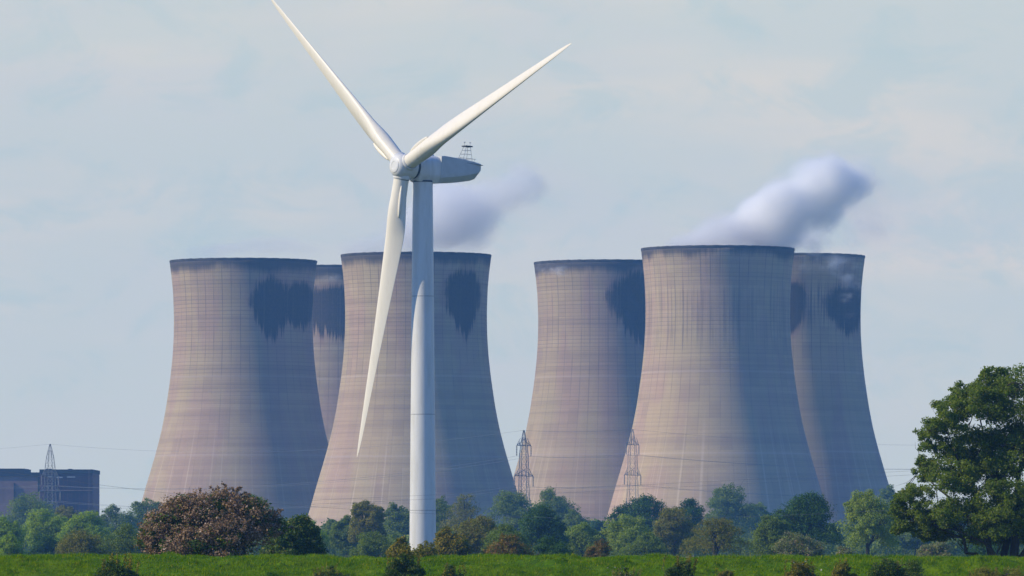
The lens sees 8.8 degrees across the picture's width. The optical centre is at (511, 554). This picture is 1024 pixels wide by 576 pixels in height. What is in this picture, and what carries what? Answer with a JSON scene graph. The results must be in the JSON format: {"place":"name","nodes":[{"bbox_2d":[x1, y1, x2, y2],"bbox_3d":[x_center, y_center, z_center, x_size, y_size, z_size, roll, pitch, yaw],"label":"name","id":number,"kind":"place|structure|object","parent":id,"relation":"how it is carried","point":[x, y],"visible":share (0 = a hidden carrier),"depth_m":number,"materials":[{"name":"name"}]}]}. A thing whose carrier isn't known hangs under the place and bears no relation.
{"place":"outdoors","nodes":[
{"label":"outdoors","id":0,"kind":"place"},
{"bbox_2d":[0,469,99,519],"bbox_3d":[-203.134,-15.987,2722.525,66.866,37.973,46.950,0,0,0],"label":"boiler house","id":1,"kind":"structure","parent":0,"point":[13,482],"depth_m":2700.00,"materials":[{"name":"metal cladding"}]},
{"bbox_2d":[13,471,900,512],"bbox_3d":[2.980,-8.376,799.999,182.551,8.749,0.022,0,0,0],"label":"overhead wire","id":2,"kind":"object","parent":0,"point":[485,492],"visible":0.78,"depth_m":799.99,"materials":[{"name":"metal"}]},
{"bbox_2d":[2,471,927,517],"bbox_3d":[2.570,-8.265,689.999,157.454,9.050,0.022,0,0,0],"label":"overhead wire","id":3,"kind":"object","parent":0,"point":[449,514],"visible":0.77,"depth_m":689.99,"materials":[{"name":"metal"}]},
{"bbox_2d":[14,474,918,516],"bbox_3d":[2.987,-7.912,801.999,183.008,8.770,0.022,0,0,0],"label":"overhead wire","id":4,"kind":"object","parent":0,"point":[486,496],"visible":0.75,"depth_m":801.99,"materials":[{"name":"metal"}]},
{"bbox_2d":[0,554,1023,575],"bbox_3d":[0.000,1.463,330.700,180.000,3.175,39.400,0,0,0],"label":"embankment","id":5,"kind":"structure","parent":0,"point":[550,562],"depth_m":327.43,"materials":[{"name":"green plant"}]},
{"bbox_2d":[91,551,142,575],"bbox_3d":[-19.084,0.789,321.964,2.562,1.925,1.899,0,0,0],"label":"bush","id":6,"kind":"object","parent":5,"relation":"on","point":[115,568],"visible":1,"depth_m":321.63,"materials":[{"name":"green plant"}]},
{"bbox_2d":[312,563,351,575],"bbox_3d":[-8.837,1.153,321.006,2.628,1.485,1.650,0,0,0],"label":"bush","id":7,"kind":"object","parent":5,"relation":"on","point":[329,572],"visible":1,"depth_m":320.83,"materials":[{"name":"green plant"}]},
{"bbox_2d":[384,542,425,575],"bbox_3d":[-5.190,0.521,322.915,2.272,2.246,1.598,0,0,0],"label":"bush","id":8,"kind":"object","parent":5,"relation":"on","point":[397,567],"visible":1,"depth_m":322.79,"materials":[{"name":"green plant"}]},
{"bbox_2d":[439,562,466,575],"bbox_3d":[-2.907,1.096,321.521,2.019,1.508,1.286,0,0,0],"label":"bush","id":9,"kind":"object","parent":5,"relation":"on","point":[450,569],"visible":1,"depth_m":321.31,"materials":[{"name":"green plant"}]},
{"bbox_2d":[0,550,1023,575],"bbox_3d":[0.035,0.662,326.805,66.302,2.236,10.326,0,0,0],"label":"grass","id":10,"kind":"structure","parent":5,"relation":"on","point":[355,562],"depth_m":327.87,"materials":[{"name":"green plant"}]},
{"bbox_2d":[606,567,641,575],"bbox_3d":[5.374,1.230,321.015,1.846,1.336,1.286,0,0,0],"label":"bush","id":11,"kind":"object","parent":5,"relation":"on","point":[619,573],"visible":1,"depth_m":320.78,"materials":[{"name":"green plant"}]},
{"bbox_2d":[662,552,699,575],"bbox_3d":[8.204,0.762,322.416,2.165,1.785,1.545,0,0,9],"label":"bush","id":12,"kind":"object","parent":5,"relation":"on","point":[680,569],"visible":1,"depth_m":322.32,"materials":[{"name":"green plant"}]},
{"bbox_2d":[714,568,734,575],"bbox_3d":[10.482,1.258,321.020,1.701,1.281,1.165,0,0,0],"label":"bush","id":13,"kind":"object","parent":5,"relation":"on","point":[726,573],"visible":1,"depth_m":320.71,"materials":[{"name":"green plant"}]},
{"bbox_2d":[783,559,821,575],"bbox_3d":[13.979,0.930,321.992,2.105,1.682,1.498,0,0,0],"label":"bush","id":14,"kind":"object","parent":5,"relation":"on","point":[800,569],"visible":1,"depth_m":321.81,"materials":[{"name":"green plant"}]},
{"bbox_2d":[831,558,857,575],"bbox_3d":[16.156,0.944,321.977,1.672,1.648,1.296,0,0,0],"label":"bush","id":15,"kind":"object","parent":5,"relation":"on","point":[841,569],"visible":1,"depth_m":321.73,"materials":[{"name":"green plant"}]},
{"bbox_2d":[865,556,925,575],"bbox_3d":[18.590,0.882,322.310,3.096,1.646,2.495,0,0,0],"label":"bush","id":16,"kind":"object","parent":5,"relation":"on","point":[886,569],"visible":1,"depth_m":321.81,"materials":[{"name":"green plant"}]},
{"bbox_2d":[966,564,1023,575],"bbox_3d":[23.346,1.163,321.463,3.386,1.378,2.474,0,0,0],"label":"bush","id":17,"kind":"object","parent":5,"relation":"on","point":[1013,571],"visible":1,"depth_m":321.29,"materials":[{"name":"green plant"}]},
{"bbox_2d":[0,0,1023,521],"label":"sky","id":18,"kind":"structure","parent":0,"point":[137,137],"materials":[{"name":"blue"}]},
{"label":"ground","id":19,"kind":"structure","parent":0,"visible":0},
{"bbox_2d":[0,515,26,550],"bbox_3d":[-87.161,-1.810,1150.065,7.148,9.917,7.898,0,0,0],"label":"tree","id":20,"kind":"object","parent":19,"relation":"on","point":[7,527],"visible":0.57,"depth_m":1148.50,"materials":[{"name":"green plant"}]},
{"bbox_2d":[0,534,26,555],"bbox_3d":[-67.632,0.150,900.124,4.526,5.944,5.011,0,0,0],"label":"bush","id":21,"kind":"object","parent":19,"relation":"on","point":[10,544],"visible":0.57,"depth_m":898.79,"materials":[{"name":"green plant"}]},
{"bbox_2d":[0,491,57,546],"bbox_3d":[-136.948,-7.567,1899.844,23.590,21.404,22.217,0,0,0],"label":"tree","id":22,"kind":"object","parent":19,"relation":"on","point":[23,506],"visible":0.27,"depth_m":1896.50,"materials":[{"name":"green plant"}]},
{"bbox_2d":[25,534,61,554],"bbox_3d":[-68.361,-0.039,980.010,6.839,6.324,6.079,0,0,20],"label":"bush","id":23,"kind":"object","parent":19,"relation":"on","point":[45,544],"visible":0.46,"depth_m":978.86,"materials":[{"name":"green plant"}]},
{"bbox_2d":[20,508,68,551],"bbox_3d":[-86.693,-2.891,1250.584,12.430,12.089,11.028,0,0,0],"label":"tree","id":24,"kind":"object","parent":19,"relation":"on","point":[48,523],"visible":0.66,"depth_m":1248.14,"materials":[{"name":"green plant"}]},
{"bbox_2d":[39,444,60,510],"bbox_3d":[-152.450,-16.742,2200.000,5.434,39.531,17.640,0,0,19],"label":"pylon","id":25,"kind":"object","parent":19,"relation":"on","point":[51,483],"visible":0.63,"depth_m":2199.96,"materials":[{"name":"grey metal"}]},
{"bbox_2d":[1,485,987,508],"bbox_3d":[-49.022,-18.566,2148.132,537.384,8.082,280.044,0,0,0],"label":"power cable","id":26,"kind":"object","parent":25,"relation":"attached to","point":[474,494],"visible":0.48,"depth_m":2135.43,"materials":[{"name":"metal"}]},
{"bbox_2d":[54,505,80,521],"bbox_3d":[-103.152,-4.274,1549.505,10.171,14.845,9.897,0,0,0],"label":"tree","id":27,"kind":"object","parent":19,"relation":"on","point":[61,509],"visible":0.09,"depth_m":1548.85,"materials":[{"name":"green plant"}]},
{"bbox_2d":[54,528,112,554],"bbox_3d":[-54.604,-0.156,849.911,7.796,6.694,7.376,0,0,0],"label":"bush","id":28,"kind":"object","parent":19,"relation":"on","point":[83,542],"visible":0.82,"depth_m":848.97,"materials":[{"name":"green plant"}]},
{"bbox_2d":[55,510,113,540],"bbox_3d":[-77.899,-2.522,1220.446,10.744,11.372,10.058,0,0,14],"label":"tree","id":29,"kind":"object","parent":19,"relation":"on","point":[88,521],"visible":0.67,"depth_m":1217.98,"materials":[{"name":"green plant"}]},
{"bbox_2d":[97,504,139,539],"bbox_3d":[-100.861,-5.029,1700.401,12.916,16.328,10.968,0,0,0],"label":"tree","id":30,"kind":"object","parent":19,"relation":"on","point":[112,517],"visible":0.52,"depth_m":1698.99,"materials":[{"name":"green plant"}]},
{"bbox_2d":[94,522,144,555],"bbox_3d":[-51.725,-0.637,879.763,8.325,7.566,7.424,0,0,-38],"label":"bush","id":31,"kind":"object","parent":19,"relation":"on","point":[126,531],"visible":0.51,"depth_m":878.71,"materials":[{"name":"green plant"}]},
{"bbox_2d":[123,497,157,535],"bbox_3d":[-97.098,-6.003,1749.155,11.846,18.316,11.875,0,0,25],"label":"tree","id":32,"kind":"object","parent":19,"relation":"on","point":[136,505],"visible":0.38,"depth_m":1748.45,"materials":[{"name":"green plant"}]},
{"bbox_2d":[112,481,295,556],"bbox_3d":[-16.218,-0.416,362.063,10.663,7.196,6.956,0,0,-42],"label":"hawthorn","id":33,"kind":"object","parent":19,"relation":"on","point":[216,522],"visible":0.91,"depth_m":360.64,"materials":[{"name":"brown plant"}]},
{"bbox_2d":[141,257,327,519],"bbox_3d":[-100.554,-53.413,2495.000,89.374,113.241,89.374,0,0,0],"label":"cooling tower","id":34,"kind":"structure","parent":19,"relation":"on","point":[243,402],"depth_m":2470.07,"materials":[{"name":"concrete"}]},
{"bbox_2d":[247,494,277,541],"bbox_3d":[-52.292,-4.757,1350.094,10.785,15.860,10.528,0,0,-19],"label":"tree","id":35,"kind":"object","parent":19,"relation":"on","point":[262,501],"visible":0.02,"depth_m":1349.36,"materials":[{"name":"green plant"}]},
{"bbox_2d":[257,512,328,555],"bbox_3d":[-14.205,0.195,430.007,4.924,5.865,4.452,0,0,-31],"label":"bush","id":36,"kind":"object","parent":19,"relation":"on","point":[303,537],"visible":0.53,"depth_m":429.02,"materials":[{"name":"green plant"}]},
{"bbox_2d":[311,519,329,547],"bbox_3d":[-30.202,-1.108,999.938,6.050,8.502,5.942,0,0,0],"label":"bush","id":37,"kind":"object","parent":19,"relation":"on","point":[325,537],"visible":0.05,"depth_m":998.89,"materials":[{"name":"green plant"}]},
{"bbox_2d":[313,264,344,443],"bbox_3d":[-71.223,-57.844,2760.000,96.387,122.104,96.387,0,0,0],"label":"cooling tower","id":38,"kind":"structure","parent":19,"relation":"on","point":[328,319],"depth_m":2731.77,"materials":[{"name":"concrete"}]},
{"bbox_2d":[322,519,336,551],"bbox_3d":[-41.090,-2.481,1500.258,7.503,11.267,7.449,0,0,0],"label":"tree","id":39,"kind":"object","parent":19,"relation":"on","point":[329,523],"visible":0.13,"depth_m":1499.16,"materials":[{"name":"green plant"}]},
{"bbox_2d":[328,514,360,557],"bbox_3d":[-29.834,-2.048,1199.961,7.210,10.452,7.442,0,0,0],"label":"tree","id":40,"kind":"object","parent":19,"relation":"on","point":[339,536],"visible":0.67,"depth_m":1198.03,"materials":[{"name":"green plant"}]},
{"bbox_2d":[346,500,387,543],"bbox_3d":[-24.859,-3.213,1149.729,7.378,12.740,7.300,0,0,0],"label":"tree","id":41,"kind":"object","parent":19,"relation":"on","point":[367,520],"visible":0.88,"depth_m":1148.38,"materials":[{"name":"green plant"}]},
{"bbox_2d":[347,530,395,557],"bbox_3d":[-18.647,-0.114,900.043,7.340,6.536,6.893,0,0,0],"label":"bush","id":42,"kind":"object","parent":19,"relation":"on","point":[374,546],"visible":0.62,"depth_m":898.91,"materials":[{"name":"green plant"}]},
{"bbox_2d":[382,502,409,541],"bbox_3d":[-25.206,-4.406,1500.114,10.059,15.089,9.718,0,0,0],"label":"tree","id":43,"kind":"object","parent":19,"relation":"on","point":[398,519],"visible":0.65,"depth_m":1498.26,"materials":[{"name":"green plant"}]},
{"bbox_2d":[385,535,411,557],"bbox_3d":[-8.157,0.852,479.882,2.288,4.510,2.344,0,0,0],"label":"bush","id":44,"kind":"object","parent":19,"relation":"on","point":[397,544],"visible":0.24,"depth_m":479.65,"materials":[{"name":"green plant"}]},
{"bbox_2d":[308,251,516,553],"bbox_3d":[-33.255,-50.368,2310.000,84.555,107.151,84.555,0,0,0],"label":"cooling tower","id":45,"kind":"structure","parent":19,"relation":"on","point":[465,408],"depth_m":2287.41,"materials":[{"name":"concrete"}]},
{"bbox_2d":[271,0,571,549],"bbox_3d":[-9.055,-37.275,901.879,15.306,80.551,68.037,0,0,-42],"label":"wind turbine","id":46,"kind":"object","parent":19,"relation":"on","point":[421,167],"visible":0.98,"depth_m":901.64,"materials":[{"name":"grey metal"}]},
{"bbox_2d":[411,540,438,556],"bbox_3d":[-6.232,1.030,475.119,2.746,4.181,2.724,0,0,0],"label":"bush","id":47,"kind":"object","parent":19,"relation":"on","point":[428,551],"visible":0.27,"depth_m":474.58,"materials":[{"name":"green plant"}]},
{"bbox_2d":[436,495,456,531],"bbox_3d":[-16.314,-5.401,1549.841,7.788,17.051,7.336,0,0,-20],"label":"tree","id":48,"kind":"object","parent":19,"relation":"on","point":[441,508],"visible":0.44,"depth_m":1548.26,"materials":[{"name":"green plant"}]},
{"bbox_2d":[432,526,471,555],"bbox_3d":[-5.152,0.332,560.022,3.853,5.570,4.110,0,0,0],"label":"bush","id":49,"kind":"object","parent":19,"relation":"on","point":[447,542],"visible":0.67,"depth_m":559.03,"materials":[{"name":"green plant"}]},
{"bbox_2d":[439,493,483,533],"bbox_3d":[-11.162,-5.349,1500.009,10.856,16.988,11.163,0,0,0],"label":"tree","id":50,"kind":"object","parent":19,"relation":"on","point":[464,512],"visible":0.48,"depth_m":1498.93,"materials":[{"name":"green plant"}]},
{"bbox_2d":[451,507,497,554],"bbox_3d":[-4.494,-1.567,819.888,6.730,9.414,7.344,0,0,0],"label":"tree","id":51,"kind":"object","parent":19,"relation":"on","point":[476,529],"visible":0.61,"depth_m":818.58,"materials":[{"name":"green plant"}]},
{"bbox_2d":[477,523,532,553],"bbox_3d":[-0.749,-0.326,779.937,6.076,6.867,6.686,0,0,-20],"label":"tree","id":52,"kind":"object","parent":19,"relation":"on","point":[503,529],"visible":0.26,"depth_m":779.20,"materials":[{"name":"green plant"}]},
{"bbox_2d":[483,489,536,534],"bbox_3d":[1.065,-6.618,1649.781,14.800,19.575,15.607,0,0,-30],"label":"tree","id":53,"kind":"object","parent":19,"relation":"on","point":[512,507],"visible":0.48,"depth_m":1647.40,"materials":[{"name":"green plant"}]},
{"bbox_2d":[482,533,537,555],"bbox_3d":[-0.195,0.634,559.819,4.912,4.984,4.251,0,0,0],"label":"bush","id":54,"kind":"object","parent":19,"relation":"on","point":[505,544],"visible":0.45,"depth_m":559.08,"materials":[{"name":"brown plant"}]},
{"bbox_2d":[20,527,1023,557],"bbox_3d":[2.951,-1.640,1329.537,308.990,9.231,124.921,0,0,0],"label":"undergrowth","id":55,"kind":"object","parent":19,"relation":"on","point":[876,547],"visible":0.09,"depth_m":1301.16,"materials":[{"name":"green plant"}]},
{"bbox_2d":[24,518,1020,555],"bbox_3d":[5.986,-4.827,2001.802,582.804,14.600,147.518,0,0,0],"label":"wood","id":56,"kind":"object","parent":19,"relation":"on","point":[841,526],"depth_m":1976.67,"materials":[{"name":"green plant"}]},
{"bbox_2d":[514,430,533,506],"bbox_3d":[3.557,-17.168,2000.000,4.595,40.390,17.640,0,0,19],"label":"pylon","id":57,"kind":"object","parent":19,"relation":"on","point":[521,459],"visible":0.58,"depth_m":1999.48,"materials":[{"name":"grey metal"}]},
{"bbox_2d":[1,454,862,488],"bbox_3d":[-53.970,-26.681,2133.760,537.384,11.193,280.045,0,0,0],"label":"power cable","id":58,"kind":"object","parent":57,"relation":"attached to","point":[436,468],"visible":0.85,"depth_m":2146.64,"materials":[{"name":"metal"}]},
{"bbox_2d":[5,485,956,507],"bbox_3d":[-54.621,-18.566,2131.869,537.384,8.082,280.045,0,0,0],"label":"power cable","id":59,"kind":"object","parent":57,"relation":"attached to","point":[491,489],"visible":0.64,"depth_m":2085.47,"materials":[{"name":"metal"}]},
{"bbox_2d":[517,503,570,553],"bbox_3d":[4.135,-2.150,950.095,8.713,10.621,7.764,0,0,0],"label":"tree","id":60,"kind":"object","parent":19,"relation":"on","point":[533,528],"visible":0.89,"depth_m":948.48,"materials":[{"name":"green plant"}]},
{"bbox_2d":[533,536,575,555],"bbox_3d":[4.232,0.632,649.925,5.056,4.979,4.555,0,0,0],"label":"bush","id":61,"kind":"object","parent":19,"relation":"on","point":[549,548],"visible":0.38,"depth_m":649.48,"materials":[{"name":"green plant"}]},
{"bbox_2d":[532,486,580,534],"bbox_3d":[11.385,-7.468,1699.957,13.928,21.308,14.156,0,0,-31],"label":"tree","id":62,"kind":"object","parent":19,"relation":"on","point":[560,507],"visible":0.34,"depth_m":1697.19,"materials":[{"name":"green plant"}]},
{"bbox_2d":[563,509,590,532],"bbox_3d":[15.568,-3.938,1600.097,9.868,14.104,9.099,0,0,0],"label":"tree","id":63,"kind":"object","parent":19,"relation":"on","point":[571,518],"visible":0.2,"depth_m":1598.34,"materials":[{"name":"green plant"}]},
{"bbox_2d":[513,259,645,521],"bbox_3d":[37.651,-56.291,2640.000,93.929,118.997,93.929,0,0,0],"label":"cooling tower","id":64,"kind":"structure","parent":19,"relation":"on","point":[591,336],"depth_m":2613.00,"materials":[{"name":"concrete"}]},
{"bbox_2d":[563,522,607,556],"bbox_3d":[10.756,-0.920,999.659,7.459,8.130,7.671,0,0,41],"label":"tree","id":65,"kind":"object","parent":19,"relation":"on","point":[583,537],"visible":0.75,"depth_m":998.32,"materials":[{"name":"green plant"}]},
{"bbox_2d":[583,538,611,557],"bbox_3d":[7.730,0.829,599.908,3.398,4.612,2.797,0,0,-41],"label":"bush","id":66,"kind":"object","parent":19,"relation":"on","point":[600,549],"visible":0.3,"depth_m":599.64,"materials":[{"name":"brown plant"}]},
{"bbox_2d":[590,520,606,531],"bbox_3d":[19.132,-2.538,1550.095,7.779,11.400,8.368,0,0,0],"label":"tree","id":67,"kind":"object","parent":19,"relation":"on","point":[597,525],"visible":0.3,"depth_m":1548.50,"materials":[{"name":"green plant"}]},
{"bbox_2d":[597,513,657,556],"bbox_3d":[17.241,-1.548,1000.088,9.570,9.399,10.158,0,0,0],"label":"tree","id":68,"kind":"object","parent":19,"relation":"on","point":[628,528],"visible":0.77,"depth_m":998.84,"materials":[{"name":"green plant"}]},
{"bbox_2d":[624,429,640,513],"bbox_3d":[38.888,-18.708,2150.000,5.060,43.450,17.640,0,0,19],"label":"pylon","id":69,"kind":"object","parent":19,"relation":"on","point":[637,469],"visible":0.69,"depth_m":2149.74,"materials":[{"name":"grey metal"}]},
{"bbox_2d":[2,429,877,451],"bbox_3d":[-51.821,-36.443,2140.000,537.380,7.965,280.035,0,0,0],"label":"power cable","id":70,"kind":"object","parent":69,"relation":"attached to","point":[492,434],"visible":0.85,"depth_m":2147.62,"materials":[{"name":"metal"}]},
{"bbox_2d":[4,455,909,488],"bbox_3d":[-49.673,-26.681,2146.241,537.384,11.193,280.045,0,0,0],"label":"power cable","id":71,"kind":"object","parent":69,"relation":"attached to","point":[501,461],"visible":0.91,"depth_m":2132.61,"materials":[{"name":"metal"}]},
{"bbox_2d":[603,493,666,538],"bbox_3d":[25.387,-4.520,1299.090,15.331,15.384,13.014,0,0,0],"label":"tree","id":72,"kind":"object","parent":19,"relation":"on","point":[646,507],"visible":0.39,"depth_m":1298.45,"materials":[{"name":"green plant"}]},
{"bbox_2d":[615,530,669,555],"bbox_3d":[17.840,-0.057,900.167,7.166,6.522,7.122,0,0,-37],"label":"bush","id":73,"kind":"object","parent":19,"relation":"on","point":[644,545],"visible":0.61,"depth_m":898.94,"materials":[{"name":"green plant"}]},
{"bbox_2d":[652,506,699,556],"bbox_3d":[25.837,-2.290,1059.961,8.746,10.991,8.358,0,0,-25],"label":"tree","id":74,"kind":"object","parent":19,"relation":"on","point":[671,528],"visible":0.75,"depth_m":1058.67,"materials":[{"name":"green plant"}]},
{"bbox_2d":[669,497,705,546],"bbox_3d":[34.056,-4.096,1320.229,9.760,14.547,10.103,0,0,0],"label":"tree","id":75,"kind":"object","parent":19,"relation":"on","point":[693,510],"visible":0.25,"depth_m":1318.72,"materials":[{"name":"green plant"}]},
{"bbox_2d":[679,511,752,557],"bbox_3d":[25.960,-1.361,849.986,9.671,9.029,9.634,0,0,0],"label":"tree","id":76,"kind":"object","parent":19,"relation":"on","point":[718,539],"visible":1,"depth_m":848.90,"materials":[{"name":"green plant"}]},
{"bbox_2d":[607,245,830,555],"bbox_3d":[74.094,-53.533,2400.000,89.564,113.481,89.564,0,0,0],"label":"cooling tower","id":77,"kind":"structure","parent":19,"relation":"on","point":[717,364],"depth_m":2375.03,"materials":[{"name":"concrete"}]},
{"bbox_2d":[700,482,763,539],"bbox_3d":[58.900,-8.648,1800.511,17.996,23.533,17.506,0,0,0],"label":"tree","id":78,"kind":"object","parent":19,"relation":"on","point":[724,502],"visible":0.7,"depth_m":1797.25,"materials":[{"name":"green plant"}]},
{"bbox_2d":[742,502,770,551],"bbox_3d":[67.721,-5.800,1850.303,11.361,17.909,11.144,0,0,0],"label":"tree","id":79,"kind":"object","parent":19,"relation":"on","point":[761,507],"visible":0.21,"depth_m":1848.55,"materials":[{"name":"green plant"}]},
{"bbox_2d":[746,514,798,555],"bbox_3d":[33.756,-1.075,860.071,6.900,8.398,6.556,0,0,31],"label":"tree","id":80,"kind":"object","parent":19,"relation":"on","point":[770,530],"visible":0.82,"depth_m":859.05,"materials":[{"name":"green plant"}]},
{"bbox_2d":[771,530,827,556],"bbox_3d":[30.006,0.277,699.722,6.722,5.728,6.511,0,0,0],"label":"bush","id":81,"kind":"object","parent":19,"relation":"on","point":[804,545],"visible":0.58,"depth_m":699.14,"materials":[{"name":"green plant"}]},
{"bbox_2d":[763,490,846,546],"bbox_3d":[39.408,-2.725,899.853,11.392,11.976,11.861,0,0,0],"label":"tree","id":82,"kind":"object","parent":19,"relation":"on","point":[797,508],"visible":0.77,"depth_m":898.34,"materials":[{"name":"green plant"}]},
{"bbox_2d":[790,253,888,555],"bbox_3d":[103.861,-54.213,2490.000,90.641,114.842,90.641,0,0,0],"label":"cooling tower","id":83,"kind":"structure","parent":19,"relation":"on","point":[825,313],"depth_m":2465.04,"materials":[{"name":"concrete"}]},
{"bbox_2d":[835,545,855,554],"bbox_3d":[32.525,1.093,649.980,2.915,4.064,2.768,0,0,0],"label":"bush","id":84,"kind":"object","parent":19,"relation":"on","point":[842,550],"visible":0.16,"depth_m":649.68,"materials":[{"name":"green plant"}]},
{"bbox_2d":[835,488,901,554],"bbox_3d":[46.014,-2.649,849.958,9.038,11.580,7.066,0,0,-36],"label":"tree","id":85,"kind":"object","parent":19,"relation":"on","point":[875,517],"visible":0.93,"depth_m":848.84,"materials":[{"name":"green plant"}]},
{"bbox_2d":[879,484,897,554],"bbox_3d":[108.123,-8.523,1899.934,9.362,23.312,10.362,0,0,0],"label":"tree","id":86,"kind":"object","parent":19,"relation":"on","point":[888,493],"visible":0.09,"depth_m":1898.81,"materials":[{"name":"green plant"}]},
{"bbox_2d":[888,516,937,555],"bbox_3d":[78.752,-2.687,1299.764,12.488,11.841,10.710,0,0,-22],"label":"tree","id":87,"kind":"object","parent":19,"relation":"on","point":[909,542],"visible":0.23,"depth_m":1296.98,"materials":[{"name":"green plant"}]},
{"bbox_2d":[916,541,953,556],"bbox_3d":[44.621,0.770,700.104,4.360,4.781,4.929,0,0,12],"label":"bush","id":88,"kind":"object","parent":19,"relation":"on","point":[936,549],"visible":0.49,"depth_m":699.06,"materials":[{"name":"green plant"}]},
{"bbox_2d":[886,363,1023,556],"bbox_3d":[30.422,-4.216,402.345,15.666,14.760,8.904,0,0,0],"label":"tree","id":89,"kind":"object","parent":19,"relation":"on","point":[992,453],"visible":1,"depth_m":401.22,"materials":[{"name":"green plant"}]},
{"bbox_2d":[945,502,972,548],"bbox_3d":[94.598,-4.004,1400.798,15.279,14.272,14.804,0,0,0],"label":"tree","id":90,"kind":"object","parent":19,"relation":"on","point":[964,528],"visible":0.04,"depth_m":1395.83,"materials":[{"name":"green plant"}]},
{"bbox_2d":[959,543,1009,556],"bbox_3d":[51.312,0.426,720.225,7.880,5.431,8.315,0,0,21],"label":"bush","id":91,"kind":"object","parent":19,"relation":"on","point":[979,550],"visible":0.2,"depth_m":719.37,"materials":[{"name":"green plant"}]}
]}

